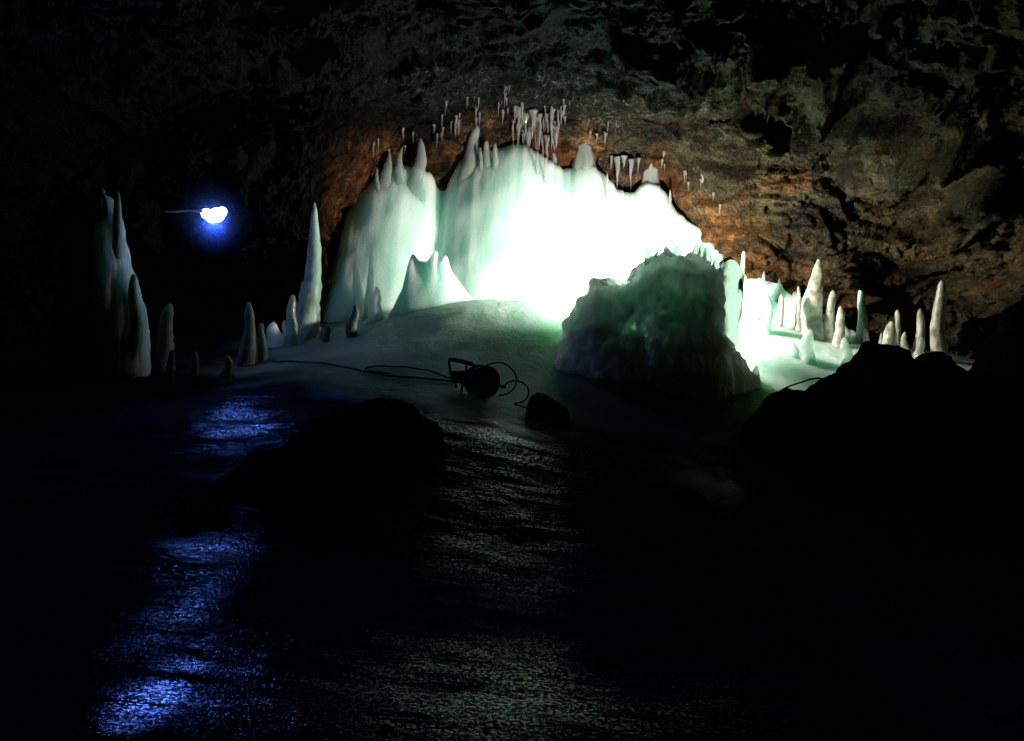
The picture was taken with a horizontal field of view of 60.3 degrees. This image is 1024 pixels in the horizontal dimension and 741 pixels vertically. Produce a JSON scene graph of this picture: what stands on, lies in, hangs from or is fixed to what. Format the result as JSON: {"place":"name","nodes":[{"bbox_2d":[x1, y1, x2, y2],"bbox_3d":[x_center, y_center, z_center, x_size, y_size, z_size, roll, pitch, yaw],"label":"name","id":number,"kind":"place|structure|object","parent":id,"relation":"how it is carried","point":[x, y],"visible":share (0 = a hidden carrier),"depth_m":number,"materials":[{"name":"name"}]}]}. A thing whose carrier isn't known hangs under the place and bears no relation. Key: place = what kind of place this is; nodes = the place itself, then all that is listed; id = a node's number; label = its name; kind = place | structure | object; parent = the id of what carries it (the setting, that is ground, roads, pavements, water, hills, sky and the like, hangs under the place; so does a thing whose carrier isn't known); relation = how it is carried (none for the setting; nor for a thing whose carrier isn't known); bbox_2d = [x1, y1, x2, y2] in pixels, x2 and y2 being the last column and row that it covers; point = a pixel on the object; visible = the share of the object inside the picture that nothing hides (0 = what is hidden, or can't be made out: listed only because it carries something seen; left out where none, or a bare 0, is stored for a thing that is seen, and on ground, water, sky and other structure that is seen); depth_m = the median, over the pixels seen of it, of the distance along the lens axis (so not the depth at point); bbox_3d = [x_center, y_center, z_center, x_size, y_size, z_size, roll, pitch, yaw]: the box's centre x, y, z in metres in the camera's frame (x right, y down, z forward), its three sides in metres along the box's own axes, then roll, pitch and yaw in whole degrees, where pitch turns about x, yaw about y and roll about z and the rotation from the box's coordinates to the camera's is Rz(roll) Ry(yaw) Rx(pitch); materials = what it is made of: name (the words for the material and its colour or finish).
{"place":"outdoors","nodes":[
{"label":"outdoors","id":0,"kind":"place"},
{"bbox_2d":[0,299,1023,740],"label":"ground","id":1,"kind":"structure","parent":0,"point":[502,569],"depth_m":4.59,"materials":[{"name":"ice"}]},
{"bbox_2d":[48,188,150,377],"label":"ice pillar","id":2,"kind":"structure","parent":1,"relation":"on","point":[99,326],"depth_m":7.91,"materials":[{"name":"white ice"}]},
{"bbox_2d":[152,304,175,372],"bbox_3d":[-3.321,-0.298,8.435,0.247,0.692,0.245,9,8,42],"label":"ice stalagmite","id":3,"kind":"object","parent":1,"relation":"on","point":[164,345],"visible":0.91,"depth_m":8.38,"materials":[{"name":"white ice"}]},
{"bbox_2d":[165,349,173,381],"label":"ice stalagmite","id":4,"kind":"object","parent":1,"relation":"on","point":[169,374],"visible":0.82,"depth_m":7.93,"materials":[{"name":"ice"}]},
{"bbox_2d":[188,351,198,380],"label":"ice stalagmite","id":5,"kind":"object","parent":1,"relation":"on","point":[194,373],"visible":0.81,"depth_m":7.93,"materials":[{"name":"grey ice"}]},
{"bbox_2d":[165,496,242,528],"bbox_3d":[-1.563,0.832,4.975,0.996,0.211,0.621,4,6,0],"label":"boulder","id":6,"kind":"object","parent":1,"relation":"on","point":[204,513],"visible":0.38,"depth_m":4.80,"materials":[{"name":"black stone"}]},
{"bbox_2d":[220,355,233,377],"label":"ice stalagmite","id":7,"kind":"object","parent":1,"relation":"on","point":[226,371],"visible":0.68,"depth_m":8.03,"materials":[{"name":"grey ice"}]},
{"bbox_2d":[237,302,255,366],"bbox_3d":[-2.571,-0.321,8.627,0.200,0.698,0.201,4,6,0],"label":"ice stalagmite","id":8,"kind":"object","parent":1,"relation":"on","point":[247,353],"visible":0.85,"depth_m":8.57,"materials":[{"name":"white ice"}]},
{"bbox_2d":[257,322,267,361],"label":"ice stalagmite","id":9,"kind":"object","parent":1,"relation":"on","point":[262,351],"visible":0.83,"depth_m":8.71,"materials":[{"name":"white ice"}]},
{"bbox_2d":[266,322,284,347],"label":"ice stalagmite","id":10,"kind":"object","parent":1,"relation":"on","point":[275,337],"visible":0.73,"depth_m":9.38,"materials":[{"name":"white ice"}]},
{"bbox_2d":[282,320,285,336],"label":"ice stalagmite","id":11,"kind":"object","parent":1,"relation":"on","point":[284,327],"visible":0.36,"depth_m":9.50,"materials":[{"name":"white ice"}]},
{"bbox_2d":[285,294,297,346],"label":"ice stalagmite","id":12,"kind":"object","parent":1,"relation":"on","point":[291,337],"visible":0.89,"depth_m":9.17,"materials":[{"name":"white ice"}]},
{"bbox_2d":[297,326,303,344],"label":"ice stalagmite","id":13,"kind":"object","parent":1,"relation":"on","point":[300,340],"visible":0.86,"depth_m":9.16,"materials":[{"name":"white ice"}]},
{"bbox_2d":[296,202,321,339],"bbox_3d":[-2.208,-1.070,9.554,0.344,1.495,0.349,4,6,0],"label":"ice stalagmite","id":14,"kind":"object","parent":1,"relation":"on","point":[308,308],"visible":0.91,"depth_m":9.49,"materials":[{"name":"white ice"}]},
{"bbox_2d":[187,398,450,502],"bbox_3d":[-1.198,0.517,5.738,0.835,0.606,2.187,10,8,44],"label":"boulder","id":15,"kind":"object","parent":1,"relation":"on","point":[365,435],"visible":0.79,"depth_m":5.54,"materials":[{"name":"black stone"}]},
{"bbox_2d":[317,327,322,340],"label":"ice stalagmite","id":16,"kind":"object","parent":1,"relation":"on","point":[319,336],"visible":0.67,"depth_m":9.21,"materials":[{"name":"white ice"}]},
{"bbox_2d":[321,326,330,342],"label":"ice stalagmite","id":17,"kind":"object","parent":1,"relation":"on","point":[326,333],"visible":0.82,"depth_m":9.10,"materials":[{"name":"white ice"}]},
{"bbox_2d":[345,304,359,337],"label":"ice stalagmite","id":18,"kind":"object","parent":1,"relation":"on","point":[351,327],"visible":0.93,"depth_m":9.06,"materials":[{"name":"white ice"}]},
{"bbox_2d":[348,262,363,321],"bbox_3d":[-1.733,-0.859,9.927,0.190,0.708,0.194,4,6,0],"label":"ice stalagmite","id":19,"kind":"object","parent":1,"relation":"on","point":[357,293],"visible":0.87,"depth_m":9.88,"materials":[{"name":"white ice"}]},
{"bbox_2d":[271,360,450,381],"bbox_3d":[-1.452,-0.009,8.139,2.071,0.079,0.242,7,7,23],"label":"cable","id":20,"kind":"object","parent":1,"relation":"on","point":[362,370],"visible":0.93,"depth_m":7.96,"materials":[{"name":"black rubber"}]},
{"bbox_2d":[364,251,374,317],"bbox_3d":[-1.598,-0.955,10.018,0.166,0.804,0.160,4,6,0],"label":"ice stalagmite","id":21,"kind":"object","parent":1,"relation":"on","point":[370,284],"visible":0.79,"depth_m":9.97,"materials":[{"name":"white ice"}]},
{"bbox_2d":[365,287,384,324],"bbox_3d":[-1.481,-0.703,9.586,0.221,0.415,0.226,4,6,0],"label":"ice stalagmite","id":22,"kind":"object","parent":1,"relation":"on","point":[375,312],"visible":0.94,"depth_m":9.53,"materials":[{"name":"white ice"}]},
{"bbox_2d":[365,365,450,378],"bbox_3d":[-0.936,0.006,7.999,0.818,0.072,0.183,4,6,5],"label":"cable","id":23,"kind":"object","parent":1,"relation":"on","point":[366,369],"visible":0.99,"depth_m":8.04,"materials":[{"name":"black rubber"}]},
{"bbox_2d":[388,251,472,316],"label":"ice ridge","id":24,"kind":"structure","parent":1,"relation":"on","point":[432,281],"depth_m":9.49,"materials":[{"name":"white ice"}]},
{"bbox_2d":[448,357,505,398],"bbox_3d":[-0.307,0.071,7.609,0.519,0.330,0.262,4,6,0],"label":"cable reel","id":25,"kind":"object","parent":1,"relation":"on","point":[480,381],"visible":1,"depth_m":7.58,"materials":[{"name":"black plastic"}]},
{"bbox_2d":[484,362,516,395],"bbox_3d":[-0.099,0.073,7.509,0.289,0.298,0.034,4,6,0],"label":"cable","id":26,"kind":"object","parent":25,"relation":"on","point":[513,372],"visible":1,"depth_m":7.49,"materials":[{"name":"black rubber"}]},
{"bbox_2d":[503,380,529,408],"bbox_3d":[0.051,0.200,7.449,0.278,0.234,0.053,8,7,31],"label":"cable","id":27,"kind":"object","parent":25,"relation":"attached to","point":[516,403],"visible":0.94,"depth_m":7.43,"materials":[{"name":"black rubber"}]},
{"bbox_2d":[526,392,568,426],"bbox_3d":[0.299,0.324,7.275,0.367,0.284,0.248,4,6,0],"label":"rock","id":28,"kind":"object","parent":1,"relation":"on","point":[544,408],"visible":0.97,"depth_m":7.17,"materials":[{"name":"black stone"}]},
{"bbox_2d":[320,126,857,342],"bbox_3d":[0.923,-1.694,10.908,6.862,2.830,1.796,4,6,2],"label":"ice mass","id":29,"kind":"object","parent":1,"relation":"on","point":[522,222],"visible":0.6,"depth_m":10.51,"materials":[{"name":"white ice"}]},
{"bbox_2d":[554,244,765,396],"bbox_3d":[1.379,-0.530,8.226,2.584,1.355,1.462,4,6,0],"label":"ice mound","id":30,"kind":"object","parent":1,"relation":"on","point":[667,320],"visible":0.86,"depth_m":7.97,"materials":[{"name":"ice"}]},
{"bbox_2d":[740,251,745,320],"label":"ice stalagmite","id":31,"kind":"object","parent":1,"relation":"on","point":[742,265],"visible":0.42,"depth_m":9.80,"materials":[{"name":"white ice"}]},
{"bbox_2d":[752,365,759,376],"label":"ice stalagmite","id":32,"kind":"object","parent":1,"relation":"on","point":[755,370],"visible":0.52,"depth_m":8.37,"materials":[{"name":"ice"}]},
{"bbox_2d":[758,292,772,334],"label":"ice stalagmite","id":33,"kind":"object","parent":1,"relation":"on","point":[765,323],"visible":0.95,"depth_m":9.42,"materials":[{"name":"white ice"}]},
{"bbox_2d":[775,294,783,325],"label":"ice stalagmite","id":34,"kind":"object","parent":1,"relation":"on","point":[779,316],"visible":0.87,"depth_m":9.93,"materials":[{"name":"white ice"}]},
{"bbox_2d":[740,388,832,468],"bbox_3d":[2.255,0.470,7.279,0.655,0.654,0.693,4,6,0],"label":"boulder","id":35,"kind":"object","parent":1,"relation":"on","point":[789,426],"visible":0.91,"depth_m":7.00,"materials":[{"name":"black stone"}]},
{"bbox_2d":[790,342,798,357],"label":"ice stalagmite","id":36,"kind":"object","parent":1,"relation":"on","point":[794,352],"visible":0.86,"depth_m":8.97,"materials":[{"name":"white ice"}]},
{"bbox_2d":[794,286,800,331],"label":"ice stalagmite","id":37,"kind":"object","parent":1,"relation":"on","point":[797,326],"visible":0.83,"depth_m":10.04,"materials":[{"name":"white ice"}]},
{"bbox_2d":[798,329,816,365],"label":"ice stalagmite","id":38,"kind":"object","parent":1,"relation":"on","point":[806,352],"visible":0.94,"depth_m":8.86,"materials":[{"name":"white ice"}]},
{"bbox_2d":[800,259,824,341],"bbox_3d":[3.367,-0.775,9.747,0.338,0.915,0.312,4,6,0],"label":"ice stalagmite","id":39,"kind":"object","parent":1,"relation":"on","point":[811,317],"visible":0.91,"depth_m":9.65,"materials":[{"name":"white ice"}]},
{"bbox_2d":[824,290,835,342],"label":"ice stalagmite","id":40,"kind":"object","parent":1,"relation":"on","point":[829,322],"visible":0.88,"depth_m":9.63,"materials":[{"name":"white ice"}]},
{"bbox_2d":[804,370,857,467],"bbox_3d":[2.719,0.404,7.367,0.654,0.831,0.702,4,6,0],"label":"boulder","id":41,"kind":"object","parent":1,"relation":"on","point":[833,398],"visible":0.4,"depth_m":7.10,"materials":[{"name":"black stone"}]},
{"bbox_2d":[758,377,831,409],"bbox_3d":[2.304,0.189,7.082,0.706,0.282,0.088,2,6,-21],"label":"cable","id":42,"kind":"object","parent":41,"relation":"on","point":[769,399],"visible":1,"depth_m":7.00,"materials":[{"name":"black rubber"}]},
{"bbox_2d":[832,306,844,347],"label":"ice stalagmite","id":43,"kind":"object","parent":1,"relation":"on","point":[839,335],"visible":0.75,"depth_m":9.50,"materials":[{"name":"white ice"}]},
{"bbox_2d":[839,337,852,365],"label":"ice stalagmite","id":44,"kind":"object","parent":1,"relation":"on","point":[846,355],"visible":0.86,"depth_m":8.96,"materials":[{"name":"white ice"}]},
{"bbox_2d":[856,290,868,343],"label":"ice stalagmite","id":45,"kind":"object","parent":1,"relation":"on","point":[862,324],"visible":0.7,"depth_m":10.12,"materials":[{"name":"white ice"}]},
{"bbox_2d":[863,328,869,341],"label":"ice stalagmite","id":46,"kind":"object","parent":1,"relation":"on","point":[866,337],"visible":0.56,"depth_m":9.76,"materials":[{"name":"white ice"}]},
{"bbox_2d":[878,333,882,343],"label":"ice stalagmite","id":47,"kind":"object","parent":1,"relation":"on","point":[880,339],"visible":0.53,"depth_m":9.77,"materials":[{"name":"white ice"}]},
{"bbox_2d":[881,321,896,344],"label":"ice stalagmite","id":48,"kind":"object","parent":1,"relation":"on","point":[889,335],"visible":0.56,"depth_m":9.23,"materials":[{"name":"white ice"}]},
{"bbox_2d":[836,341,948,495],"bbox_3d":[3.080,0.343,7.247,0.805,1.142,1.066,4,6,0],"label":"boulder","id":49,"kind":"object","parent":1,"relation":"on","point":[899,399],"visible":0.78,"depth_m":6.86,"materials":[{"name":"black stone"}]},
{"bbox_2d":[895,310,900,345],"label":"ice stalagmite","id":50,"kind":"object","parent":1,"relation":"on","point":[897,322],"visible":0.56,"depth_m":9.39,"materials":[{"name":"white ice"}]},
{"bbox_2d":[900,332,910,351],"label":"ice stalagmite","id":51,"kind":"object","parent":1,"relation":"on","point":[904,343],"visible":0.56,"depth_m":9.55,"materials":[{"name":"white ice"}]},
{"bbox_2d":[911,308,924,358],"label":"ice stalagmite","id":52,"kind":"object","parent":1,"relation":"on","point":[920,328],"visible":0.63,"depth_m":9.18,"materials":[{"name":"white ice"}]},
{"bbox_2d":[915,337,924,357],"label":"ice stalagmite","id":53,"kind":"object","parent":1,"relation":"on","point":[920,347],"visible":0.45,"depth_m":8.77,"materials":[{"name":"white ice"}]},
{"bbox_2d":[930,280,949,355],"bbox_3d":[4.330,-0.415,8.877,0.227,0.976,0.205,4,6,0],"label":"ice stalagmite","id":54,"kind":"object","parent":1,"relation":"on","point":[938,340],"visible":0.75,"depth_m":8.83,"materials":[{"name":"white ice"}]},
{"bbox_2d":[915,351,1018,491],"bbox_3d":[3.789,0.388,7.343,0.986,1.063,0.929,4,6,0],"label":"boulder","id":55,"kind":"object","parent":1,"relation":"on","point":[980,413],"visible":0.52,"depth_m":6.98,"materials":[{"name":"black stone"}]},
{"bbox_2d":[969,300,1023,489],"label":"boulder","id":56,"kind":"object","parent":1,"relation":"on","point":[1000,350],"visible":0.46,"depth_m":7.18,"materials":[{"name":"black stone"}]},
{"bbox_2d":[0,0,1023,359],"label":"cave vault","id":57,"kind":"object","parent":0,"point":[872,150],"visible":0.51,"depth_m":9.11,"materials":[{"name":"brown stone"}]},
{"bbox_2d":[164,207,226,221],"bbox_3d":[-3.003,-1.493,8.368,0.561,0.147,0.143,2,6,-19],"label":"lamp","id":58,"kind":"object","parent":57,"relation":"hanging from","point":[215,215],"visible":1,"depth_m":8.40,"materials":[{"name":"white plastic"}]},
{"bbox_2d":[391,148,395,160],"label":"icicle","id":59,"kind":"object","parent":57,"relation":"hanging from","point":[393,150],"visible":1,"depth_m":10.73,"materials":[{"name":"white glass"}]},
{"bbox_2d":[454,115,457,130],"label":"icicle","id":60,"kind":"object","parent":57,"relation":"hanging from","point":[456,117],"visible":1,"depth_m":10.63,"materials":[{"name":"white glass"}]},
{"bbox_2d":[512,124,513,147],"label":"icicle","id":61,"kind":"object","parent":57,"relation":"hanging from","point":[513,134],"visible":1,"depth_m":10.71,"materials":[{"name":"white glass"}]},
{"bbox_2d":[513,106,518,123],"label":"icicle","id":62,"kind":"object","parent":57,"relation":"hanging from","point":[516,109],"visible":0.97,"depth_m":10.55,"materials":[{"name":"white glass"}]},
{"bbox_2d":[516,107,520,130],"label":"icicle","id":63,"kind":"object","parent":57,"relation":"hanging from","point":[518,117],"visible":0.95,"depth_m":10.58,"materials":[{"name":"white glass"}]},
{"bbox_2d":[516,122,520,144],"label":"icicle","id":64,"kind":"object","parent":57,"relation":"hanging from","point":[519,128],"visible":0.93,"depth_m":10.70,"materials":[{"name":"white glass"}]},
{"bbox_2d":[520,102,523,126],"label":"icicle","id":65,"kind":"object","parent":57,"relation":"hanging from","point":[522,106],"visible":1,"depth_m":10.48,"materials":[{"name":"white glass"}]},
{"bbox_2d":[520,128,527,137],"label":"icicle","id":66,"kind":"object","parent":57,"relation":"hanging from","point":[522,133],"visible":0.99,"depth_m":10.74,"materials":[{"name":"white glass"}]},
{"bbox_2d":[522,113,527,134],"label":"icicle","id":67,"kind":"object","parent":57,"relation":"hanging from","point":[525,117],"visible":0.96,"depth_m":10.65,"materials":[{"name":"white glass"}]},
{"bbox_2d":[525,131,531,146],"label":"icicle","id":68,"kind":"object","parent":57,"relation":"hanging from","point":[527,139],"visible":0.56,"depth_m":10.75,"materials":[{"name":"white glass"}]},
{"bbox_2d":[528,112,537,139],"bbox_3d":[0.235,-2.958,10.668,0.117,0.325,0.128,-1,8,-41],"label":"icicle","id":69,"kind":"object","parent":57,"relation":"hanging from","point":[530,115],"visible":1,"depth_m":10.62,"materials":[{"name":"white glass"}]},
{"bbox_2d":[528,109,538,131],"bbox_3d":[0.246,-2.999,10.637,0.121,0.284,0.120,8,7,32],"label":"icicle","id":70,"kind":"object","parent":57,"relation":"hanging from","point":[534,111],"visible":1,"depth_m":10.60,"materials":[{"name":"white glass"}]},
{"bbox_2d":[536,124,537,148],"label":"icicle","id":71,"kind":"object","parent":57,"relation":"hanging from","point":[536,136],"visible":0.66,"depth_m":10.71,"materials":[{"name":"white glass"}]},
{"bbox_2d":[537,113,542,150],"bbox_3d":[0.317,-2.874,10.658,0.090,0.446,0.079,7,7,25],"label":"icicle","id":72,"kind":"object","parent":57,"relation":"hanging from","point":[539,115],"visible":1,"depth_m":10.63,"materials":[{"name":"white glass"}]},
{"bbox_2d":[540,132,544,155],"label":"icicle","id":73,"kind":"object","parent":57,"relation":"hanging from","point":[541,138],"visible":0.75,"depth_m":10.73,"materials":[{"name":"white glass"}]},
{"bbox_2d":[543,135,549,159],"bbox_3d":[0.411,-2.681,10.733,0.093,0.362,0.092,4,6,0],"label":"icicle","id":74,"kind":"object","parent":57,"relation":"hanging from","point":[546,138],"visible":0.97,"depth_m":10.70,"materials":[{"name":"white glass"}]},
{"bbox_2d":[550,106,552,138],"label":"icicle","id":75,"kind":"object","parent":57,"relation":"hanging from","point":[551,111],"visible":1,"depth_m":10.54,"materials":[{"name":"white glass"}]},
{"bbox_2d":[549,115,554,148],"bbox_3d":[0.461,-2.853,10.610,0.068,0.437,0.067,-1,8,-41],"label":"icicle","id":76,"kind":"object","parent":57,"relation":"hanging from","point":[550,129],"visible":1,"depth_m":10.59,"materials":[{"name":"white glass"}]},
{"bbox_2d":[549,125,554,151],"bbox_3d":[0.489,-2.803,10.666,0.123,0.318,0.131,4,6,0],"label":"icicle","id":77,"kind":"object","parent":57,"relation":"hanging from","point":[553,143],"visible":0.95,"depth_m":10.66,"materials":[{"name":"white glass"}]},
{"bbox_2d":[553,126,557,148],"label":"icicle","id":78,"kind":"object","parent":57,"relation":"hanging from","point":[555,138],"visible":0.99,"depth_m":10.62,"materials":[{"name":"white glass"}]},
{"bbox_2d":[557,109,559,136],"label":"icicle","id":79,"kind":"object","parent":57,"relation":"hanging from","point":[557,120],"visible":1,"depth_m":10.55,"materials":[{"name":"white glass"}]},
{"bbox_2d":[559,110,562,123],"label":"icicle","id":80,"kind":"object","parent":57,"relation":"hanging from","point":[561,114],"visible":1,"depth_m":10.54,"materials":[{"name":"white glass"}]},
{"bbox_2d":[610,155,613,166],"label":"icicle","id":81,"kind":"object","parent":57,"relation":"hanging from","point":[611,158],"visible":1,"depth_m":10.71,"materials":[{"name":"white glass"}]},
{"bbox_2d":[613,156,620,184],"bbox_3d":[1.259,-2.400,10.710,0.097,0.393,0.101,4,6,0],"label":"icicle","id":82,"kind":"object","parent":57,"relation":"hanging from","point":[617,162],"visible":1,"depth_m":10.67,"materials":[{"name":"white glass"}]},
{"bbox_2d":[621,155,627,168],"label":"icicle","id":83,"kind":"object","parent":57,"relation":"hanging from","point":[623,157],"visible":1,"depth_m":10.65,"materials":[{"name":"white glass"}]},
{"bbox_2d":[628,159,633,188],"bbox_3d":[1.429,-2.365,10.677,0.075,0.384,0.070,7,7,24],"label":"icicle","id":84,"kind":"object","parent":57,"relation":"hanging from","point":[631,162],"visible":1,"depth_m":10.65,"materials":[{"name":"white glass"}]}
]}

